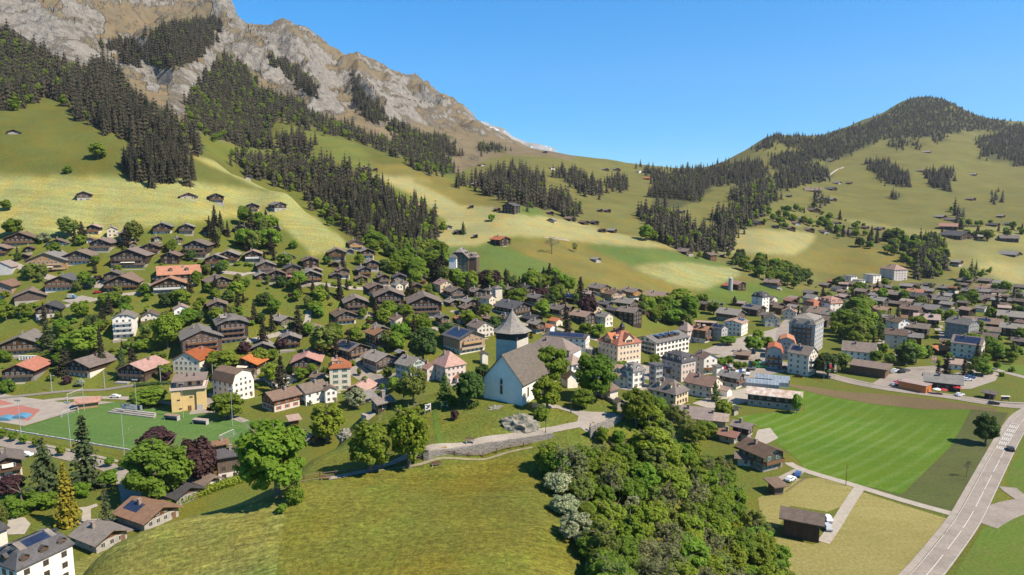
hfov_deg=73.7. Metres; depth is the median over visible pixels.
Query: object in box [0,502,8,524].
birch tree
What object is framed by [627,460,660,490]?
deciduous tree
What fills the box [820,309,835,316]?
house
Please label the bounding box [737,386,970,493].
crop field
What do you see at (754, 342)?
leafy tree
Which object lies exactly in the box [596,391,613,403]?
churchyard wall
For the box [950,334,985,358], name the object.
house
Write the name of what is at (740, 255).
dark tree
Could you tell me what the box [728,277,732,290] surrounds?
silo
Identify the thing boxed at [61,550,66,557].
window
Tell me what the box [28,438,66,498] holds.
cedar tree
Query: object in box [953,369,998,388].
forecourt
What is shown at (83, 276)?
garden tree
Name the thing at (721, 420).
chalet
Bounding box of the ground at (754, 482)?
[0,268,1023,574]
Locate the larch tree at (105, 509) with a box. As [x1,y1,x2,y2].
[97,483,116,520]
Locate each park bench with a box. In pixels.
[320,475,330,479]
[431,461,440,466]
[465,437,473,442]
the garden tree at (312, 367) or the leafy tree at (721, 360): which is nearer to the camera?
the garden tree at (312, 367)
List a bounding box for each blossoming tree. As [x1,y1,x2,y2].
[35,232,51,242]
[74,378,85,386]
[344,387,367,408]
[543,468,571,493]
[549,493,580,514]
[558,510,591,541]
[622,495,641,511]
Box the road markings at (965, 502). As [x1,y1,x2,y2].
[914,414,1019,569]
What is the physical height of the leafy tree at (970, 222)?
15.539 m
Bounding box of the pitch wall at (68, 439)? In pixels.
[0,427,130,450]
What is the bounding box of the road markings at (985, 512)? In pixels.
[943,433,1023,574]
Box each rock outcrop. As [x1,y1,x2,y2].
[487,405,502,409]
[500,412,539,433]
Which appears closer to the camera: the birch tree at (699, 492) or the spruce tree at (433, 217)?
the birch tree at (699, 492)
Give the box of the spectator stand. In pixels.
[107,408,155,417]
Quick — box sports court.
[0,400,39,420]
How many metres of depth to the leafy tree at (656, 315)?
482.79 m
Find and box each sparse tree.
[547,444,589,485]
[597,461,623,491]
[635,552,676,574]
[636,537,665,570]
[650,539,686,572]
[653,518,687,553]
[656,481,678,505]
[686,477,710,502]
[697,527,715,546]
[698,565,717,574]
[701,458,717,469]
[706,532,726,552]
[706,543,718,554]
[716,471,727,485]
[725,566,744,574]
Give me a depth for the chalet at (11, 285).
403.74 m
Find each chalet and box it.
[0,243,13,255]
[0,278,21,297]
[0,328,42,358]
[0,447,24,476]
[1,356,53,383]
[2,230,37,247]
[22,250,68,277]
[33,300,65,320]
[43,272,78,292]
[44,237,69,245]
[60,248,97,265]
[60,351,118,377]
[67,520,132,553]
[85,222,103,234]
[86,235,96,242]
[87,236,120,252]
[101,271,143,293]
[103,268,125,281]
[108,246,155,269]
[112,496,183,530]
[114,355,169,383]
[117,229,131,241]
[140,240,162,253]
[150,275,188,293]
[151,234,161,242]
[152,221,173,233]
[156,264,201,279]
[160,481,205,504]
[178,221,195,235]
[178,323,223,352]
[181,238,214,259]
[187,473,224,488]
[201,226,207,234]
[201,273,232,289]
[204,252,227,266]
[206,297,228,319]
[207,193,224,206]
[210,435,229,449]
[212,313,249,343]
[213,444,239,479]
[218,248,242,264]
[231,353,269,377]
[243,248,262,263]
[245,203,259,211]
[255,258,275,272]
[258,386,302,411]
[266,267,286,284]
[272,313,292,327]
[276,251,296,259]
[278,330,301,352]
[283,262,301,274]
[285,413,301,425]
[286,274,292,282]
[289,348,324,377]
[301,267,323,286]
[302,320,319,328]
[327,246,346,261]
[329,307,356,324]
[330,339,370,360]
[333,265,351,278]
[341,293,368,318]
[346,238,363,250]
[346,248,354,254]
[353,264,372,277]
[357,246,373,259]
[363,257,379,272]
[363,281,385,295]
[363,325,392,348]
[371,322,389,330]
[372,286,404,309]
[374,271,390,286]
[391,271,406,280]
[405,290,442,317]
[419,275,425,285]
[433,311,451,325]
[440,326,486,354]
[441,284,466,299]
[453,313,466,323]
[483,285,491,293]
[493,298,533,316]
[520,312,543,321]
[525,292,545,304]
[526,317,547,334]
[548,302,571,318]
[583,288,596,301]
[587,282,612,296]
[601,287,622,304]
[612,287,626,297]
[622,286,642,299]
[644,290,670,296]
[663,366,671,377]
[671,404,714,422]
[692,323,713,342]
[702,251,717,260]
[710,409,729,427]
[714,307,746,320]
[715,426,741,443]
[717,368,746,388]
[733,348,751,359]
[734,301,746,305]
[734,437,787,471]
[734,451,753,466]
[759,312,776,321]
[762,278,782,290]
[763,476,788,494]
[791,221,800,226]
[804,188,821,192]
[818,229,830,233]
[830,286,845,291]
[838,282,849,289]
[874,227,885,230]
[899,304,924,317]
[900,298,914,301]
[938,301,956,309]
[944,218,955,220]
[946,285,959,292]
[948,259,963,266]
[958,282,969,287]
[997,305,1011,309]
[1013,319,1023,323]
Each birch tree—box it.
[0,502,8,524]
[23,265,34,280]
[35,272,43,279]
[37,263,48,274]
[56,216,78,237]
[72,280,82,291]
[112,284,122,293]
[123,219,143,241]
[138,322,151,337]
[204,263,210,272]
[210,228,220,240]
[227,305,235,313]
[233,273,241,281]
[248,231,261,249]
[257,218,267,228]
[264,275,269,283]
[303,296,311,305]
[309,325,338,354]
[381,330,393,350]
[382,366,391,379]
[384,242,395,255]
[394,379,403,398]
[397,242,405,249]
[398,364,428,404]
[416,240,425,250]
[425,284,431,292]
[436,265,450,279]
[512,278,518,287]
[534,274,541,284]
[556,284,565,301]
[568,473,595,500]
[572,292,578,304]
[581,521,620,555]
[590,442,610,456]
[600,558,630,574]
[638,293,645,300]
[639,302,648,314]
[640,448,667,473]
[643,486,665,503]
[649,416,675,437]
[654,497,677,522]
[664,404,679,423]
[674,409,691,425]
[677,498,701,516]
[678,422,689,439]
[679,416,696,427]
[680,479,692,501]
[685,315,693,324]
[685,466,702,481]
[687,425,700,441]
[691,479,700,496]
[709,549,734,573]
[714,455,724,462]
[717,459,736,473]
[733,256,738,265]
[741,508,766,527]
[752,520,774,535]
[759,261,767,270]
[791,266,800,272]
[791,280,796,288]
[794,275,800,283]
[835,352,852,370]
[838,325,847,339]
[850,309,861,316]
[851,322,866,336]
[887,354,896,363]
[890,243,899,255]
[914,296,922,302]
[919,295,927,303]
[924,344,933,358]
[940,241,945,247]
[1008,343,1018,352]
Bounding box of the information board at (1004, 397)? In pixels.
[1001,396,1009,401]
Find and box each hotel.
[454,247,469,271]
[661,350,696,381]
[802,299,821,312]
[818,296,843,310]
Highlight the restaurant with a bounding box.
[922,372,963,391]
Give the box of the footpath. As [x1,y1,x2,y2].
[301,447,532,480]
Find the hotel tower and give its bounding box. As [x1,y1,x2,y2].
[448,252,457,269]
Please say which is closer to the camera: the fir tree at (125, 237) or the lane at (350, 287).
the lane at (350, 287)
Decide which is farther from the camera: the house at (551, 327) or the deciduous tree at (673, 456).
the house at (551, 327)
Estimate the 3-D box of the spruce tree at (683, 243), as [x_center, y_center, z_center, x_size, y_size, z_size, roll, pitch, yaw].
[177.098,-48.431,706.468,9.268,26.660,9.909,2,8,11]
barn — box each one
[6,129,21,133]
[11,286,47,305]
[21,253,32,259]
[22,244,35,253]
[76,191,92,200]
[126,239,136,246]
[158,249,184,263]
[172,235,183,244]
[178,192,198,200]
[190,150,199,156]
[250,339,275,350]
[253,270,267,281]
[267,202,287,211]
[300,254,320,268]
[304,429,315,446]
[310,265,322,272]
[329,261,339,267]
[329,271,341,279]
[342,389,377,405]
[346,378,378,391]
[354,273,368,282]
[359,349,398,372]
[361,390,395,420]
[394,349,406,356]
[408,282,422,290]
[443,296,460,306]
[453,229,461,234]
[457,302,474,312]
[458,295,475,305]
[469,286,486,297]
[481,313,490,321]
[490,235,511,246]
[502,203,520,214]
[503,284,514,296]
[516,283,535,295]
[547,218,556,222]
[561,292,577,303]
[562,216,576,220]
[563,303,576,311]
[568,309,596,325]
[578,220,588,224]
[589,220,598,224]
[590,257,600,262]
[597,228,605,232]
[597,298,615,307]
[604,306,617,315]
[607,228,616,232]
[612,296,639,307]
[616,305,643,327]
[676,247,692,256]
[699,301,709,310]
[708,300,724,311]
[725,280,746,290]
[729,401,740,415]
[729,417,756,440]
[740,303,767,316]
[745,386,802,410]
[754,220,764,224]
[769,300,784,311]
[772,305,786,314]
[779,505,825,542]
[781,297,798,305]
[785,226,796,231]
[786,304,800,312]
[788,295,800,304]
[802,289,818,295]
[803,227,815,232]
[807,208,819,212]
[818,282,832,287]
[819,313,830,327]
[824,187,837,190]
[835,293,850,299]
[836,289,847,293]
[846,280,856,286]
[854,288,870,296]
[867,292,877,296]
[869,295,889,306]
[872,284,885,289]
[873,304,892,314]
[880,313,890,323]
[882,284,893,289]
[886,291,900,300]
[888,300,899,306]
[898,283,915,288]
[898,300,914,305]
[904,321,931,335]
[906,288,926,292]
[907,291,931,302]
[907,331,923,344]
[912,312,942,327]
[913,303,942,313]
[921,288,935,293]
[922,282,935,287]
[931,295,950,304]
[932,343,950,354]
[933,215,947,218]
[936,284,948,290]
[937,291,952,297]
[939,223,958,230]
[939,230,974,240]
[939,338,949,345]
[957,277,975,283]
[957,300,970,307]
[957,306,976,315]
[960,287,977,292]
[971,330,1000,337]
[974,284,990,288]
[974,287,991,293]
[974,316,1003,326]
[977,278,993,283]
[977,297,988,302]
[979,293,995,300]
[981,389,998,399]
[986,223,1000,226]
[989,297,1003,305]
[990,288,1008,293]
[996,309,1023,322]
[998,234,1019,242]
[998,250,1022,257]
[999,294,1010,302]
[999,321,1023,336]
[1010,335,1023,345]
[1011,298,1023,305]
[1013,284,1023,289]
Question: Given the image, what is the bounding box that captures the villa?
[328,355,351,392]
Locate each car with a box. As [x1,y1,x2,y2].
[24,451,33,456]
[785,475,796,481]
[794,470,801,476]
[825,514,832,522]
[825,522,832,530]
[955,392,964,396]
[988,401,999,404]
[1006,446,1014,451]
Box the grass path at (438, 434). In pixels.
[433,410,444,442]
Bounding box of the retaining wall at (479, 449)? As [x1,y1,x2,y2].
[429,432,552,458]
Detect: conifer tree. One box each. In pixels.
[34,321,56,352]
[68,415,108,494]
[115,347,126,377]
[460,222,466,234]
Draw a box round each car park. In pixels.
[722,360,786,377]
[874,366,942,390]
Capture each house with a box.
[0,260,18,274]
[0,521,9,545]
[0,526,74,574]
[73,396,100,409]
[107,224,118,237]
[111,309,138,342]
[140,308,160,328]
[171,346,215,373]
[173,302,189,321]
[211,365,254,398]
[261,373,297,386]
[296,379,325,405]
[308,370,328,380]
[322,381,337,402]
[389,312,405,325]
[390,280,403,290]
[394,354,425,383]
[399,279,409,289]
[422,359,435,380]
[431,350,466,385]
[433,277,453,294]
[466,318,494,338]
[479,292,496,308]
[479,350,489,364]
[491,285,502,300]
[533,335,581,356]
[544,331,593,353]
[545,323,556,331]
[548,317,563,325]
[560,349,580,380]
[588,303,601,312]
[595,310,613,326]
[596,363,626,387]
[621,361,645,388]
[646,377,689,404]
[648,362,663,385]
[677,321,692,342]
[683,372,723,398]
[693,349,718,373]
[711,322,728,340]
[712,364,723,376]
[719,385,733,396]
[723,317,748,335]
[751,291,769,311]
[763,312,781,326]
[765,341,782,369]
[769,296,777,301]
[777,333,795,359]
[782,306,797,318]
[787,343,818,376]
[802,293,819,301]
[805,306,831,314]
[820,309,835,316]
[841,340,876,360]
[843,275,856,280]
[853,279,864,282]
[863,273,880,282]
[880,264,908,280]
[884,327,908,348]
[885,315,910,328]
[944,316,980,338]
[944,356,964,369]
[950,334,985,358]
[973,305,988,311]
[983,326,1000,340]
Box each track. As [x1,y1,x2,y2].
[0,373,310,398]
[785,462,950,514]
[819,486,864,543]
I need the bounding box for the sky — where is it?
[231,0,1023,167]
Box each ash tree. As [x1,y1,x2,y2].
[308,402,345,443]
[388,392,429,468]
[530,375,562,408]
[612,402,616,412]
[613,508,646,553]
[626,498,648,522]
[681,527,703,551]
[687,441,702,456]
[691,505,723,539]
[692,465,708,484]
[711,537,747,572]
[724,537,748,559]
[731,519,743,529]
[758,531,776,559]
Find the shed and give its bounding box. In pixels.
[694,320,716,325]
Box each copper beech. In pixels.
[0,474,26,495]
[134,425,176,445]
[180,435,217,477]
[478,270,500,286]
[532,287,549,294]
[577,296,597,312]
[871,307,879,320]
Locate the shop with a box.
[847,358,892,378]
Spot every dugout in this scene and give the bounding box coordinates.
[164,413,179,420]
[192,418,208,424]
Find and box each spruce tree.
[4,82,10,97]
[14,74,20,93]
[20,84,26,108]
[21,71,25,83]
[28,79,34,103]
[52,75,58,98]
[56,79,63,101]
[64,78,71,100]
[72,98,81,121]
[78,83,85,106]
[92,89,97,111]
[96,104,101,127]
[98,105,105,129]
[107,108,111,127]
[112,101,118,122]
[117,110,126,134]
[120,145,125,171]
[124,144,128,174]
[126,119,131,140]
[126,157,129,179]
[127,128,134,151]
[127,154,135,181]
[131,90,134,109]
[131,149,135,175]
[134,151,138,178]
[135,108,140,128]
[135,136,143,158]
[139,106,142,124]
[141,146,149,174]
[142,106,148,127]
[144,127,149,143]
[145,98,150,115]
[145,155,155,177]
[146,158,157,188]
[150,116,153,131]
[153,149,157,167]
[154,118,158,134]
[155,156,159,181]
[157,117,164,139]
[157,137,161,159]
[157,158,167,183]
[160,113,166,133]
[162,150,168,181]
[166,152,179,184]
[170,146,174,166]
[173,155,182,176]
[174,141,182,158]
[178,126,184,145]
[178,150,183,173]
[179,133,188,157]
[183,151,189,174]
[189,122,193,144]
[189,151,197,180]
[192,129,198,150]
[318,172,323,188]
[319,184,323,205]
[327,190,333,214]
[331,185,334,200]
[341,204,349,230]
[343,184,346,198]
[347,195,351,218]
[349,200,355,218]
[350,186,353,202]
[353,207,361,233]
[354,215,358,237]
[356,194,360,208]
[357,209,368,237]
[366,208,370,225]
[372,187,375,202]
[375,194,379,211]
[376,213,382,231]
[380,171,384,189]
[382,185,387,203]
[385,222,388,236]
[386,203,389,219]
[388,227,391,241]
[391,215,395,227]
[393,219,398,239]
[398,216,403,233]
[400,199,405,217]
[403,194,407,211]
[412,189,416,206]
[412,233,419,256]
[416,223,422,238]
[421,226,426,240]
[429,207,436,225]
[656,219,662,241]
[672,220,676,239]
[680,231,685,247]
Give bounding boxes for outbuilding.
[453,373,459,383]
[601,382,620,398]
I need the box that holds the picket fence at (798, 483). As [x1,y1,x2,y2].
[787,475,808,491]
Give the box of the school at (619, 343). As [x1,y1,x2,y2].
[597,316,643,365]
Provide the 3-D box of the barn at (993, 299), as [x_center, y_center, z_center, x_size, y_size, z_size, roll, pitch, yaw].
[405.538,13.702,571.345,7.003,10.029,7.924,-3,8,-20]
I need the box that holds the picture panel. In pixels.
[424,403,430,411]
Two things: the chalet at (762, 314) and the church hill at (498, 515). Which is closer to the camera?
the church hill at (498, 515)
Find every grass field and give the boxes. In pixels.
[955,515,1023,574]
[993,364,1023,375]
[1006,443,1023,492]
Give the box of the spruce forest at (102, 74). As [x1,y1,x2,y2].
[0,12,1023,280]
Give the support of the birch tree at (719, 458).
on the ground at (754, 482)
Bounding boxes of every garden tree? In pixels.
[0,290,9,296]
[0,303,16,320]
[2,353,12,361]
[16,302,32,313]
[20,270,32,279]
[22,263,38,272]
[35,337,45,346]
[51,352,61,363]
[54,311,61,316]
[57,325,73,334]
[74,234,85,245]
[76,271,91,287]
[93,319,106,331]
[99,292,121,304]
[117,348,126,355]
[123,341,135,349]
[134,339,145,351]
[140,337,153,350]
[143,293,150,299]
[143,305,153,311]
[145,319,152,328]
[148,343,157,351]
[155,364,172,375]
[165,240,176,250]
[170,288,191,302]
[173,316,183,329]
[175,314,190,328]
[192,277,200,284]
[192,300,201,309]
[196,297,205,302]
[203,282,212,290]
[208,307,223,318]
[209,288,218,296]
[219,259,228,266]
[224,292,235,302]
[226,280,246,294]
[241,279,250,287]
[267,298,281,313]
[268,349,277,360]
[276,253,292,265]
[286,322,295,329]
[287,276,300,289]
[291,289,301,301]
[292,271,307,282]
[294,367,309,380]
[303,322,314,336]
[306,363,317,372]
[308,300,323,309]
[312,289,327,299]
[313,306,324,317]
[316,284,325,289]
[328,326,341,340]
[331,322,342,333]
[348,327,361,341]
[354,254,364,264]
[358,307,366,316]
[376,308,390,323]
[390,331,405,349]
[398,304,413,316]
[405,313,421,330]
[419,312,428,319]
[458,310,474,323]
[468,315,482,322]
[479,303,491,314]
[507,288,525,300]
[525,276,538,286]
[533,299,549,312]
[782,211,789,216]
[784,205,791,210]
[793,204,799,209]
[800,215,806,221]
[806,218,813,223]
[818,216,825,223]
[824,224,832,230]
[825,213,833,217]
[833,224,842,232]
[847,330,864,341]
[851,222,858,227]
[851,281,867,288]
[852,230,859,235]
[869,350,883,360]
[875,288,888,296]
[878,309,887,314]
[878,343,888,353]
[881,278,889,284]
[883,352,897,363]
[906,339,916,343]
[908,315,926,322]
[910,343,927,363]
[930,308,943,316]
[944,309,957,317]
[955,295,967,302]
[965,291,979,304]
[979,320,985,329]
[985,336,998,346]
[985,342,1004,355]
[991,282,1000,288]
[997,315,1008,322]
[999,280,1012,289]
[1010,303,1018,310]
[1013,327,1023,337]
[1017,346,1023,353]
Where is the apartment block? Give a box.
[788,312,824,349]
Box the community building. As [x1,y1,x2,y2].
[169,371,207,412]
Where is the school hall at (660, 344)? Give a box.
[636,330,689,355]
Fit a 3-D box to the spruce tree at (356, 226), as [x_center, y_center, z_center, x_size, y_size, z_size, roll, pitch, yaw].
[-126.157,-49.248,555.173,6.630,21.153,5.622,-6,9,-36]
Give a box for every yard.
[62,295,92,302]
[81,279,103,287]
[755,428,777,443]
[779,469,802,482]
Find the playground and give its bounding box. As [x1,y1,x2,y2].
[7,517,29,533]
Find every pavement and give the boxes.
[0,436,118,461]
[717,355,1023,402]
[898,407,1023,574]
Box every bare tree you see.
[544,237,560,253]
[963,460,972,476]
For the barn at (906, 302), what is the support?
on the ground at (754, 482)
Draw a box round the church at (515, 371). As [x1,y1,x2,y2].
[482,304,557,405]
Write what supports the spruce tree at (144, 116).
on the hillside
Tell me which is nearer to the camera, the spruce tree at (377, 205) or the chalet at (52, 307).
the chalet at (52, 307)
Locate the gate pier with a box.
[423,448,429,460]
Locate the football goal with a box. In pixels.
[59,407,78,416]
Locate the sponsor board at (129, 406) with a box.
[121,403,141,410]
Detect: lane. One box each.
[14,261,56,279]
[65,292,140,307]
[217,271,246,275]
[245,325,321,342]
[303,310,311,323]
[308,282,405,297]
[328,452,418,479]
[368,312,438,330]
[415,421,582,457]
[450,310,597,340]
[877,339,884,353]
[926,303,948,346]
[966,361,1023,377]
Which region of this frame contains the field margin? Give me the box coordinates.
[868,409,1007,510]
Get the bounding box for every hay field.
[758,477,852,527]
[775,492,945,574]
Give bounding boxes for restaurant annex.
[898,378,931,392]
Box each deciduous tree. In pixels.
[120,430,194,498]
[207,388,245,418]
[248,414,273,432]
[347,410,391,472]
[533,441,562,470]
[536,341,569,380]
[542,447,573,472]
[570,386,595,408]
[571,443,600,465]
[574,345,618,400]
[575,457,601,483]
[575,530,607,557]
[577,478,597,497]
[577,501,595,520]
[584,549,629,574]
[585,546,610,572]
[589,513,617,530]
[590,450,625,483]
[592,499,609,513]
[594,484,616,504]
[596,426,608,443]
[597,497,626,520]
[597,570,622,574]
[608,438,636,466]
[611,534,641,567]
[615,452,628,474]
[620,386,654,426]
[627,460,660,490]
[628,421,672,455]
[629,569,637,574]
[632,523,655,543]
[637,404,665,427]
[639,501,672,535]
[644,393,665,410]
[653,556,697,574]
[656,462,691,500]
[657,434,682,468]
[669,531,710,567]
[673,511,705,535]
[679,442,693,465]
[685,499,703,509]
[688,421,707,441]
[690,456,709,468]
[696,415,714,436]
[696,550,725,574]
[700,493,733,522]
[703,470,718,487]
[707,423,718,438]
[709,520,734,543]
[711,461,738,487]
[725,525,756,556]
[746,528,772,565]
[747,522,772,537]
[755,556,772,566]
[755,561,786,574]
[773,543,792,567]
[774,559,786,570]
[780,568,795,574]
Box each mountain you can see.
[0,0,576,173]
[481,121,555,151]
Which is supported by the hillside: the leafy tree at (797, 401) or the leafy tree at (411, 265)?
the leafy tree at (411, 265)
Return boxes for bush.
[0,349,8,360]
[0,377,15,392]
[1,482,41,517]
[36,491,58,509]
[43,350,51,355]
[46,375,54,380]
[60,376,72,383]
[62,164,72,173]
[70,317,78,322]
[73,477,91,497]
[93,274,102,279]
[114,265,121,269]
[158,366,172,379]
[235,306,242,311]
[236,339,251,352]
[248,320,254,325]
[275,335,286,348]
[275,503,287,512]
[283,479,304,505]
[288,239,298,248]
[336,428,351,443]
[362,324,370,328]
[447,395,456,405]
[450,410,458,419]
[533,404,549,420]
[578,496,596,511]
[714,400,733,415]
[745,563,759,574]
[1008,365,1016,371]
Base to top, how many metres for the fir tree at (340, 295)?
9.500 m
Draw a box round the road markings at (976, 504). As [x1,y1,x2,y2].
[926,419,1023,574]
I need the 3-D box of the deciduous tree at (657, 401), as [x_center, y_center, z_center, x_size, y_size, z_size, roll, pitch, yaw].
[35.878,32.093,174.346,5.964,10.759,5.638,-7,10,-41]
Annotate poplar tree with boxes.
[677,295,699,318]
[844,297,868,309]
[857,319,868,335]
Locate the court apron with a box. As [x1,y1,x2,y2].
[0,393,111,425]
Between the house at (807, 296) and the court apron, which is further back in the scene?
the house at (807, 296)
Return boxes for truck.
[67,294,76,298]
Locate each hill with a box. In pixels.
[83,380,759,574]
[609,97,1023,268]
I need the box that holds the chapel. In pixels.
[560,365,577,387]
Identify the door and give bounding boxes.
[197,404,202,409]
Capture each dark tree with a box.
[13,253,21,259]
[83,314,98,326]
[86,277,95,287]
[115,298,123,305]
[157,292,172,306]
[185,249,195,259]
[195,310,204,321]
[213,262,225,273]
[222,290,233,302]
[256,313,265,320]
[258,292,270,305]
[275,275,287,287]
[322,256,330,262]
[378,259,389,270]
[394,304,403,315]
[407,326,437,359]
[438,322,457,336]
[452,371,484,403]
[468,282,478,287]
[475,363,488,379]
[486,316,501,328]
[507,275,516,286]
[535,281,542,287]
[543,293,556,304]
[732,253,743,259]
[780,268,789,272]
[784,260,792,267]
[792,270,804,279]
[800,268,812,280]
[807,279,813,284]
[814,352,840,376]
[831,276,845,285]
[855,236,864,246]
[876,325,884,338]
[878,313,883,322]
[879,333,884,340]
[885,231,895,238]
[887,239,896,244]
[894,344,920,364]
[899,243,908,251]
[910,234,919,239]
[939,249,950,256]
[952,293,966,301]
[953,282,961,290]
[972,412,1000,444]
[995,352,1004,360]
[1015,293,1022,298]
[1016,305,1023,311]
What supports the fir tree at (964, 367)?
on the ground at (754, 482)
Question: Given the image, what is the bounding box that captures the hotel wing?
[467,252,479,272]
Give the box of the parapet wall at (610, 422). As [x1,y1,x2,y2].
[589,400,625,438]
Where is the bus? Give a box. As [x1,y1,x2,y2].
[752,361,767,367]
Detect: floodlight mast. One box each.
[14,399,20,432]
[63,401,70,446]
[117,410,124,454]
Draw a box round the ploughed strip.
[789,384,997,411]
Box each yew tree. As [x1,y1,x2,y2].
[434,371,452,406]
[708,381,721,400]
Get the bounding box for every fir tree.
[39,302,47,324]
[52,346,71,377]
[76,221,88,241]
[92,259,97,273]
[96,325,106,357]
[97,302,106,329]
[105,295,113,314]
[118,226,131,247]
[126,343,137,363]
[186,274,194,292]
[205,216,210,237]
[210,218,214,236]
[210,227,220,247]
[211,205,218,226]
[212,275,220,293]
[217,211,223,229]
[225,220,230,237]
[234,292,240,309]
[235,222,243,245]
[242,231,252,251]
[246,206,256,230]
[250,299,257,323]
[255,318,268,343]
[265,221,270,247]
[266,233,276,255]
[267,312,276,332]
[271,248,275,260]
[272,356,290,389]
[291,305,307,338]
[297,279,302,293]
[309,279,314,295]
[325,281,329,298]
[332,332,339,356]
[335,274,343,298]
[337,286,342,300]
[340,252,346,268]
[344,277,349,289]
[345,332,350,346]
[371,298,377,316]
[406,278,412,296]
[410,315,416,336]
[427,258,434,281]
[431,258,439,282]
[438,249,448,266]
[464,275,469,289]
[465,282,470,296]
[473,298,482,318]
[503,268,508,285]
[517,276,521,288]
[547,263,552,275]
[562,305,569,322]
[562,311,573,332]
[574,276,586,302]
[730,296,737,305]
[820,286,825,296]
[841,226,845,236]
[865,232,870,246]
[873,227,880,242]
[882,230,886,241]
[896,304,900,316]
[935,361,941,373]
[940,353,952,374]
[957,219,963,229]
[959,355,967,374]
[973,342,981,356]
[992,292,999,308]
[1011,286,1016,297]
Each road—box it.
[0,396,249,421]
[0,438,140,531]
[190,393,213,413]
[350,357,395,383]
[372,379,388,390]
[721,356,1023,407]
[752,311,800,358]
[909,411,1023,574]
[982,498,1023,528]
[999,486,1023,498]
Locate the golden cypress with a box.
[50,462,82,530]
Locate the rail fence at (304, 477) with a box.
[303,441,531,479]
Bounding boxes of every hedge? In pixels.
[133,380,170,386]
[166,474,244,503]
[260,367,291,372]
[300,400,312,405]
[466,400,479,409]
[531,310,570,321]
[967,364,993,374]
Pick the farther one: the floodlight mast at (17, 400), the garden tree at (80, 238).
the garden tree at (80, 238)
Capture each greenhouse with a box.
[742,378,778,388]
[755,373,789,384]
[772,378,788,387]
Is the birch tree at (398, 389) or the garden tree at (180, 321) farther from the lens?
the garden tree at (180, 321)
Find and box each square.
[351,373,395,385]
[532,403,616,432]
[620,383,648,390]
[643,350,764,379]
[693,388,747,408]
[703,327,788,353]
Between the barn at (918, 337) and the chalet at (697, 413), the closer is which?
the chalet at (697, 413)
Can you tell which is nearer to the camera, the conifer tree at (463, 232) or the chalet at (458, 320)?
the chalet at (458, 320)
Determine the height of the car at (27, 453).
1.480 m
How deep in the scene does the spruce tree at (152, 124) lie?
622.32 m
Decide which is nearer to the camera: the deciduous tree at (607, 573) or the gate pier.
the deciduous tree at (607, 573)
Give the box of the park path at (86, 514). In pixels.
[75,504,115,524]
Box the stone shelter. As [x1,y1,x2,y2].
[612,397,624,410]
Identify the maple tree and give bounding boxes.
[24,310,32,317]
[51,317,69,330]
[70,301,88,317]
[89,255,100,262]
[118,303,131,311]
[121,295,131,302]
[139,283,150,293]
[150,313,181,348]
[181,307,198,323]
[190,270,201,278]
[231,418,308,497]
[379,300,397,314]
[388,261,401,273]
[390,322,410,336]
[416,317,431,328]
[562,277,576,291]
[611,430,625,443]
[616,473,647,500]
[682,451,697,467]
[698,454,715,468]
[702,486,734,508]
[719,336,736,344]
[722,484,747,504]
[730,499,747,520]
[899,290,909,298]
[966,332,981,336]
[982,353,991,359]
[984,307,996,317]
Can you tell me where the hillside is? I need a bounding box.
[0,0,1023,361]
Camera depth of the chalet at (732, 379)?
326.26 m
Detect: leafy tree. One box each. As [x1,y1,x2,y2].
[0,199,11,209]
[0,428,6,438]
[1,218,24,233]
[7,430,17,440]
[18,433,27,443]
[31,436,38,446]
[45,242,61,251]
[52,333,75,353]
[55,445,65,453]
[66,324,102,355]
[87,143,106,158]
[97,468,117,486]
[104,456,114,466]
[118,459,123,469]
[128,385,167,405]
[205,350,239,366]
[233,228,243,244]
[235,229,252,244]
[237,205,251,225]
[252,212,262,222]
[252,347,268,357]
[257,215,273,226]
[259,227,281,244]
[263,362,277,379]
[264,215,279,225]
[320,209,326,217]
[325,217,333,223]
[364,230,383,243]
[365,241,379,250]
[382,242,397,253]
[388,253,399,261]
[388,376,399,387]
[394,256,403,263]
[396,248,412,259]
[401,260,408,274]
[403,245,416,256]
[405,242,420,253]
[406,260,421,270]
[407,256,426,266]
[408,268,422,282]
[415,266,429,276]
[416,240,429,248]
[425,252,437,264]
[435,242,448,250]
[438,253,449,264]
[449,268,463,285]
[454,271,472,288]
[464,270,478,283]
[483,271,495,286]
[488,214,494,220]
[497,283,505,293]
[522,271,536,283]
[524,269,538,275]
[540,274,552,286]
[541,267,561,275]
[548,284,561,298]
[557,272,569,286]
[578,321,591,333]
[591,323,605,337]
[616,360,626,365]
[639,224,653,240]
[639,297,654,306]
[643,298,655,314]
[649,354,660,361]
[652,310,661,322]
[653,295,660,302]
[655,304,667,315]
[657,295,672,302]
[661,310,668,322]
[666,299,679,309]
[667,308,682,324]
[670,293,683,300]
[672,288,688,295]
[682,288,691,295]
[695,293,708,301]
[706,301,719,313]
[717,357,726,364]
[725,355,733,364]
[732,361,742,369]
[737,258,748,270]
[741,362,748,368]
[743,335,763,352]
[752,256,766,264]
[752,329,764,337]
[753,265,764,277]
[755,252,768,257]
[760,336,772,347]
[765,271,774,278]
[768,257,780,265]
[772,269,783,278]
[777,272,787,284]
[779,263,788,268]
[779,273,793,285]
[791,393,803,413]
[829,309,852,325]
[829,321,842,336]
[841,324,853,335]
[848,313,874,325]
[859,307,878,319]
[863,298,877,306]
[864,324,877,341]
[865,299,873,306]
[867,240,873,248]
[883,244,893,253]
[889,238,900,243]
[898,235,909,243]
[906,248,917,256]
[907,240,918,248]
[923,233,930,240]
[927,248,938,253]
[965,219,972,225]
[972,357,984,364]
[974,362,991,375]
[983,229,994,240]
[983,357,989,362]
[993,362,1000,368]
[1002,229,1009,234]
[1004,351,1019,359]
[1008,357,1014,362]
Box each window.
[24,567,29,574]
[43,558,48,566]
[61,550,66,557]
[62,561,67,568]
[500,384,502,394]
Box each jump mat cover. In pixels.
[0,414,14,420]
[12,412,31,418]
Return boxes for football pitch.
[16,402,254,448]

